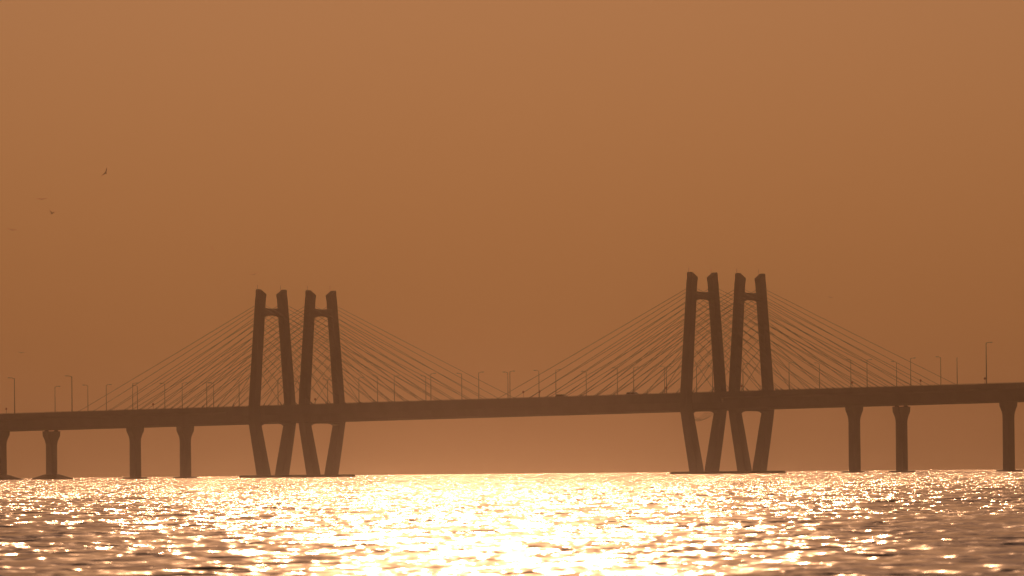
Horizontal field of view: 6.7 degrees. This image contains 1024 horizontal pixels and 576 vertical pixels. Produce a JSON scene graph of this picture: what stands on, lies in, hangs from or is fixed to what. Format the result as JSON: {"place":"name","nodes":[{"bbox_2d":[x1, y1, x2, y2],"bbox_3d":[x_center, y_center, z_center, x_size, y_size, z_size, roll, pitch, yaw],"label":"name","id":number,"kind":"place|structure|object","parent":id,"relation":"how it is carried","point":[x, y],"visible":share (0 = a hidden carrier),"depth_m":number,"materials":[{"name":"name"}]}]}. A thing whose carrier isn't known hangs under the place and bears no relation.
{"place":"outdoors","nodes":[
{"label":"outdoors","id":0,"kind":"place"},
{"bbox_2d":[0,469,1023,575],"bbox_3d":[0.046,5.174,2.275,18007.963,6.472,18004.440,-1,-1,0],"label":"sea","id":1,"kind":"structure","parent":0,"point":[888,523],"depth_m":297.75,"materials":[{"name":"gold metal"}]},
{"bbox_2d":[0,272,1023,479],"bbox_3d":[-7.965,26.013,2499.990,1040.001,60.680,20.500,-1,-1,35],"label":"cable stayed bridge","id":2,"kind":"structure","parent":1,"relation":"in","point":[688,403],"depth_m":2479.85,"materials":[{"name":"concrete"}]},
{"bbox_2d":[105,384,111,412],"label":"street lamp","id":3,"kind":"object","parent":2,"relation":"on","point":[106,397],"visible":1,"depth_m":2568.21,"materials":[{"name":"metal"}]},
{"bbox_2d":[666,366,670,395],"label":"street lamp","id":4,"kind":"object","parent":2,"relation":"on","point":[666,380],"visible":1,"depth_m":2455.04,"materials":[{"name":"metal"}]},
{"bbox_2d":[696,365,701,392],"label":"street lamp","id":5,"kind":"object","parent":2,"relation":"on","point":[696,378],"visible":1,"depth_m":2449.26,"materials":[{"name":"metal"}]},
{"bbox_2d":[986,342,991,383],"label":"street lamp","id":6,"kind":"object","parent":2,"relation":"on","point":[986,361],"visible":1,"depth_m":2394.81,"materials":[{"name":"metal"}]},
{"bbox_2d":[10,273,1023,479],"bbox_3d":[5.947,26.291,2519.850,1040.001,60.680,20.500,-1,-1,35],"label":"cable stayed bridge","id":7,"kind":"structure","parent":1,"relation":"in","point":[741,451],"depth_m":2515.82,"materials":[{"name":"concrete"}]},
{"bbox_2d":[8,377,14,412],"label":"street lamp","id":8,"kind":"object","parent":7,"relation":"on","point":[14,394],"visible":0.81,"depth_m":2637.40,"materials":[{"name":"metal"}]},
{"bbox_2d":[0,0,1023,477],"label":"sky","id":9,"kind":"structure","parent":0,"point":[430,166],"materials":[{"name":"orange"}]}
]}

